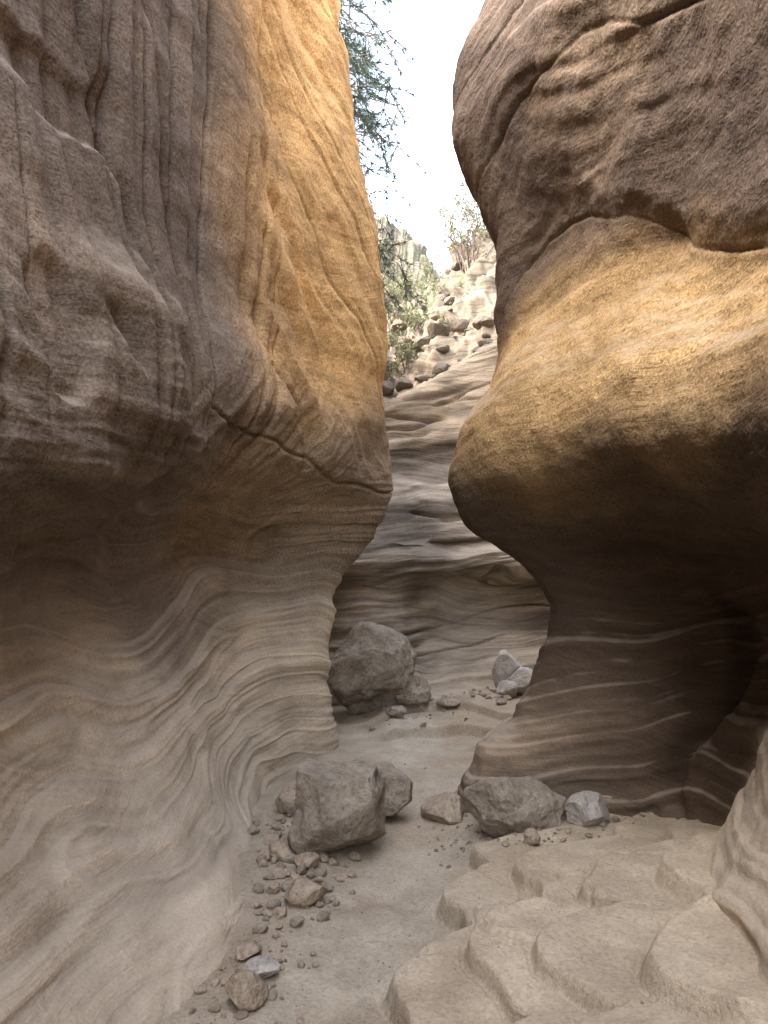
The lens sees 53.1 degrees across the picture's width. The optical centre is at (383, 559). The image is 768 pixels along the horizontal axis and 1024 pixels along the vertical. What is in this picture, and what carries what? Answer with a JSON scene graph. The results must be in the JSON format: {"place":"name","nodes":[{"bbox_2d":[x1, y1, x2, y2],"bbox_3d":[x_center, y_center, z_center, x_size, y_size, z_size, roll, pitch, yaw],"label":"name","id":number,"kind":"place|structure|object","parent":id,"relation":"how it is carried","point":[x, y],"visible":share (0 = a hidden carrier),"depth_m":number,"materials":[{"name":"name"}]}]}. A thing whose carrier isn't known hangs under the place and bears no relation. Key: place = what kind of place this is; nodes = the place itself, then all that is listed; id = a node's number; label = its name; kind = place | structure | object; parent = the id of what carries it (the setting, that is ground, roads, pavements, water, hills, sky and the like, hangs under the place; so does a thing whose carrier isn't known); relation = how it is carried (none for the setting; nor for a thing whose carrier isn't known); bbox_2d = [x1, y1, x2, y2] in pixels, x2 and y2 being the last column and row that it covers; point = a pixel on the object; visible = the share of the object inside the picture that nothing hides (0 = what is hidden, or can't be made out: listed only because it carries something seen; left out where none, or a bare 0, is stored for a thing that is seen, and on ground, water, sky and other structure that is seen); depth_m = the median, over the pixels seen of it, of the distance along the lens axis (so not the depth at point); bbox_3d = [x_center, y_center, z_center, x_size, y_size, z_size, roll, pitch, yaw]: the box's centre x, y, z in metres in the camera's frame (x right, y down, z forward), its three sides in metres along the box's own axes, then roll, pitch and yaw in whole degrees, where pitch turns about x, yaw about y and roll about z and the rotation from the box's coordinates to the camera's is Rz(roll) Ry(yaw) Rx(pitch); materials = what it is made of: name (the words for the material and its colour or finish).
{"place":"outdoors","nodes":[
{"label":"outdoors","id":0,"kind":"place"},
{"bbox_2d":[0,0,392,1023],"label":"canyon wall","id":1,"kind":"structure","parent":0,"point":[196,486],"depth_m":3.68,"materials":[{"name":"stone"}]},
{"bbox_2d":[339,0,485,275],"label":"sky","id":2,"kind":"structure","parent":0,"point":[438,30],"materials":[{"name":"white"}]},
{"bbox_2d":[327,214,549,706],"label":"hillside","id":3,"kind":"structure","parent":0,"point":[439,584],"depth_m":8.94,"materials":[{"name":"stone"}]},
{"bbox_2d":[339,0,437,379],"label":"pine tree","id":4,"kind":"object","parent":3,"relation":"on","point":[368,120],"visible":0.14,"depth_m":8.71,"materials":[{"name":"green plant"}]},
{"bbox_2d":[381,259,401,292],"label":"shrub","id":5,"kind":"object","parent":3,"relation":"on","point":[394,275],"visible":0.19,"depth_m":18.81,"materials":[{"name":"green plant"}]},
{"bbox_2d":[383,358,405,382],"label":"shrub","id":6,"kind":"object","parent":3,"relation":"on","point":[390,378],"visible":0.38,"depth_m":10.89,"materials":[{"name":"green plant"}]},
{"bbox_2d":[387,317,415,350],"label":"shrub","id":7,"kind":"object","parent":3,"relation":"on","point":[390,338],"visible":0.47,"depth_m":12.06,"materials":[{"name":"green plant"}]},
{"bbox_2d":[386,297,420,329],"bbox_3d":[0.192,-4.247,13.348,0.678,0.745,0.886,0,0,-24],"label":"shrub","id":8,"kind":"object","parent":3,"relation":"on","point":[406,309],"visible":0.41,"depth_m":13.31,"materials":[{"name":"green plant"}]},
{"bbox_2d":[384,277,424,307],"bbox_3d":[0.376,-5.059,14.932,1.128,0.923,0.649,0,0,-24],"label":"shrub","id":9,"kind":"object","parent":3,"relation":"on","point":[394,292],"visible":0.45,"depth_m":14.87,"materials":[{"name":"green plant"}]},
{"bbox_2d":[382,268,431,293],"bbox_3d":[0.417,-5.984,17.021,1.086,0.864,1.122,0,0,32],"label":"shrub","id":10,"kind":"object","parent":3,"relation":"on","point":[414,283],"visible":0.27,"depth_m":16.85,"materials":[{"name":"green plant"}]},
{"bbox_2d":[387,274,427,290],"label":"shrub","id":11,"kind":"object","parent":3,"relation":"on","point":[420,283],"visible":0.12,"depth_m":19.63,"materials":[{"name":"green plant"}]},
{"bbox_2d":[392,336,430,373],"bbox_3d":[0.358,-2.976,11.255,0.663,0.541,0.570,0,0,-37],"label":"shrub","id":12,"kind":"object","parent":3,"relation":"on","point":[407,349],"visible":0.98,"depth_m":11.14,"materials":[{"name":"green plant"}]},
{"bbox_2d":[400,308,438,336],"bbox_3d":[0.588,-3.888,12.617,0.509,0.536,0.583,0,0,-43],"label":"shrub","id":13,"kind":"object","parent":3,"relation":"on","point":[416,325],"visible":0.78,"depth_m":12.58,"materials":[{"name":"green plant"}]},
{"bbox_2d":[412,276,439,297],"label":"shrub","id":14,"kind":"object","parent":3,"relation":"on","point":[425,287],"visible":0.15,"depth_m":15.44,"materials":[{"name":"green plant"}]},
{"bbox_2d":[420,280,446,305],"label":"shrub","id":15,"kind":"object","parent":3,"relation":"on","point":[432,290],"visible":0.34,"depth_m":13.70,"materials":[{"name":"green plant"}]},
{"bbox_2d":[416,254,451,283],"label":"shrub","id":16,"kind":"object","parent":3,"relation":"on","point":[425,268],"visible":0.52,"depth_m":17.24,"materials":[{"name":"green plant"}]},
{"bbox_2d":[382,228,495,395],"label":"scree","id":17,"kind":"structure","parent":3,"relation":"on","point":[434,330],"depth_m":11.22,"materials":[{"name":"stone"}]},
{"bbox_2d":[436,313,453,330],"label":"shrub","id":18,"kind":"object","parent":3,"relation":"on","point":[444,322],"visible":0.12,"depth_m":11.92,"materials":[{"name":"green plant"}]},
{"bbox_2d":[427,180,493,278],"bbox_3d":[1.519,-5.597,13.126,1.480,1.509,2.116,0,0,-19],"label":"shrub","id":19,"kind":"object","parent":3,"relation":"on","point":[482,232],"visible":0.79,"depth_m":13.15,"materials":[{"name":"green plant"}]},
{"bbox_2d":[438,198,489,271],"bbox_3d":[1.489,-5.836,13.967,1.382,1.438,1.190,0,0,-26],"label":"shrub","id":20,"kind":"object","parent":3,"relation":"on","point":[459,243],"visible":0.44,"depth_m":13.86,"materials":[{"name":"green plant"}]},
{"bbox_2d":[452,182,491,239],"bbox_3d":[1.842,-6.510,14.110,1.183,1.236,1.080,0,0,0],"label":"shrub","id":21,"kind":"object","parent":3,"relation":"on","point":[470,207],"visible":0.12,"depth_m":14.19,"materials":[{"name":"green plant"}]},
{"bbox_2d":[160,680,767,1023],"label":"ground","id":22,"kind":"structure","parent":0,"point":[630,920],"depth_m":2.94,"materials":[{"name":"beige sand"}]},
{"bbox_2d":[224,969,267,1011],"bbox_3d":[-0.469,1.465,2.627,0.136,0.125,0.130,0,0,-41],"label":"rock","id":23,"kind":"object","parent":22,"relation":"on","point":[246,990],"visible":1,"depth_m":2.59,"materials":[{"name":"beige stone"}]},
{"bbox_2d":[236,940,261,959],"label":"rock","id":24,"kind":"object","parent":22,"relation":"on","point":[245,949],"visible":1,"depth_m":2.90,"materials":[{"name":"beige stone"}]},
{"bbox_2d":[243,955,280,979],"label":"rock","id":25,"kind":"object","parent":22,"relation":"on","point":[263,967],"visible":0.77,"depth_m":2.76,"materials":[{"name":"stone"}]},
{"bbox_2d":[269,840,293,860],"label":"rock","id":26,"kind":"object","parent":22,"relation":"on","point":[280,850],"visible":0.91,"depth_m":3.81,"materials":[{"name":"beige stone"}]},
{"bbox_2d":[275,784,295,813],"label":"rock","id":27,"kind":"object","parent":22,"relation":"on","point":[285,801],"visible":0.54,"depth_m":4.52,"materials":[{"name":"beige stone"}]},
{"bbox_2d":[284,877,327,906],"bbox_3d":[-0.343,1.449,3.360,0.189,0.117,0.158,0,0,0],"label":"rock","id":28,"kind":"object","parent":22,"relation":"on","point":[302,892],"visible":1,"depth_m":3.31,"materials":[{"name":"beige stone"}]},
{"bbox_2d":[293,852,319,869],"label":"rock","id":29,"kind":"object","parent":22,"relation":"on","point":[309,859],"visible":0.91,"depth_m":3.70,"materials":[{"name":"beige stone"}]},
{"bbox_2d":[287,757,385,854],"bbox_3d":[-0.242,1.313,3.976,0.462,0.540,0.490,0,0,12],"label":"boulder","id":30,"kind":"object","parent":22,"relation":"on","point":[339,806],"visible":0.91,"depth_m":3.82,"materials":[{"name":"grey stone"}]},
{"bbox_2d":[327,621,416,714],"bbox_3d":[-0.109,1.055,7.390,0.874,0.930,0.802,0,0,0],"label":"boulder","id":31,"kind":"object","parent":22,"relation":"on","point":[373,664],"visible":0.84,"depth_m":7.08,"materials":[{"name":"grey stone"}]},
{"bbox_2d":[374,761,412,816],"bbox_3d":[0.007,1.381,4.540,0.264,0.332,0.369,0,0,-35],"label":"boulder","id":32,"kind":"object","parent":22,"relation":"on","point":[398,791],"visible":0.62,"depth_m":4.41,"materials":[{"name":"grey stone"}]},
{"bbox_2d":[386,705,406,717],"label":"rock","id":33,"kind":"object","parent":22,"relation":"on","point":[399,711],"visible":1,"depth_m":6.84,"materials":[{"name":"grey stone"}]},
{"bbox_2d":[395,672,430,705],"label":"boulder","id":34,"kind":"object","parent":22,"relation":"on","point":[418,693],"visible":0.82,"depth_m":7.20,"materials":[{"name":"grey stone"}]},
{"bbox_2d":[189,686,644,1023],"bbox_3d":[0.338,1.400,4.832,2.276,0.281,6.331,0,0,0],"label":"gravel","id":35,"kind":"structure","parent":22,"relation":"on","point":[278,912],"depth_m":3.61,"materials":[{"name":"beige stone"}]},
{"bbox_2d":[420,791,463,824],"bbox_3d":[0.343,1.472,4.542,0.237,0.177,0.353,0,0,-25],"label":"rock","id":36,"kind":"object","parent":22,"relation":"on","point":[446,807],"visible":0.84,"depth_m":4.46,"materials":[{"name":"beige stone"}]},
{"bbox_2d":[436,696,460,706],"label":"rock","id":37,"kind":"object","parent":22,"relation":"on","point":[449,701],"visible":1,"depth_m":7.14,"materials":[{"name":"grey stone"}]},
{"bbox_2d":[496,680,516,697],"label":"rock","id":38,"kind":"object","parent":22,"relation":"on","point":[506,687],"visible":0.89,"depth_m":7.23,"materials":[{"name":"stone"}]},
{"bbox_2d":[492,650,521,687],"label":"boulder","id":39,"kind":"object","parent":22,"relation":"on","point":[506,665],"visible":0.71,"depth_m":7.61,"materials":[{"name":"stone"}]},
{"bbox_2d":[462,776,565,836],"bbox_3d":[0.704,1.340,4.136,0.556,0.378,0.397,0,0,0],"label":"boulder","id":40,"kind":"object","parent":22,"relation":"on","point":[498,806],"visible":0.91,"depth_m":4.05,"materials":[{"name":"grey stone"}]},
{"bbox_2d":[509,667,532,694],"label":"boulder","id":41,"kind":"object","parent":22,"relation":"on","point":[521,677],"visible":0.5,"depth_m":7.37,"materials":[{"name":"stone"}]},
{"bbox_2d":[524,828,540,845],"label":"rock","id":42,"kind":"object","parent":22,"relation":"on","point":[532,837],"visible":1,"depth_m":3.82,"materials":[{"name":"beige stone"}]},
{"bbox_2d":[565,791,609,826],"bbox_3d":[1.104,1.344,4.151,0.192,0.178,0.229,0,0,41],"label":"rock","id":43,"kind":"object","parent":22,"relation":"on","point":[585,808],"visible":0.98,"depth_m":4.09,"materials":[{"name":"stone"}]},
{"bbox_2d":[602,795,611,801],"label":"rock","id":44,"kind":"object","parent":22,"relation":"on","point":[606,798],"visible":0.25,"depth_m":4.28,"materials":[{"name":"beige stone"}]},
{"bbox_2d":[448,0,767,986],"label":"canyon wall","id":45,"kind":"structure","parent":0,"point":[608,478],"depth_m":3.72,"materials":[{"name":"stone"}]}
]}

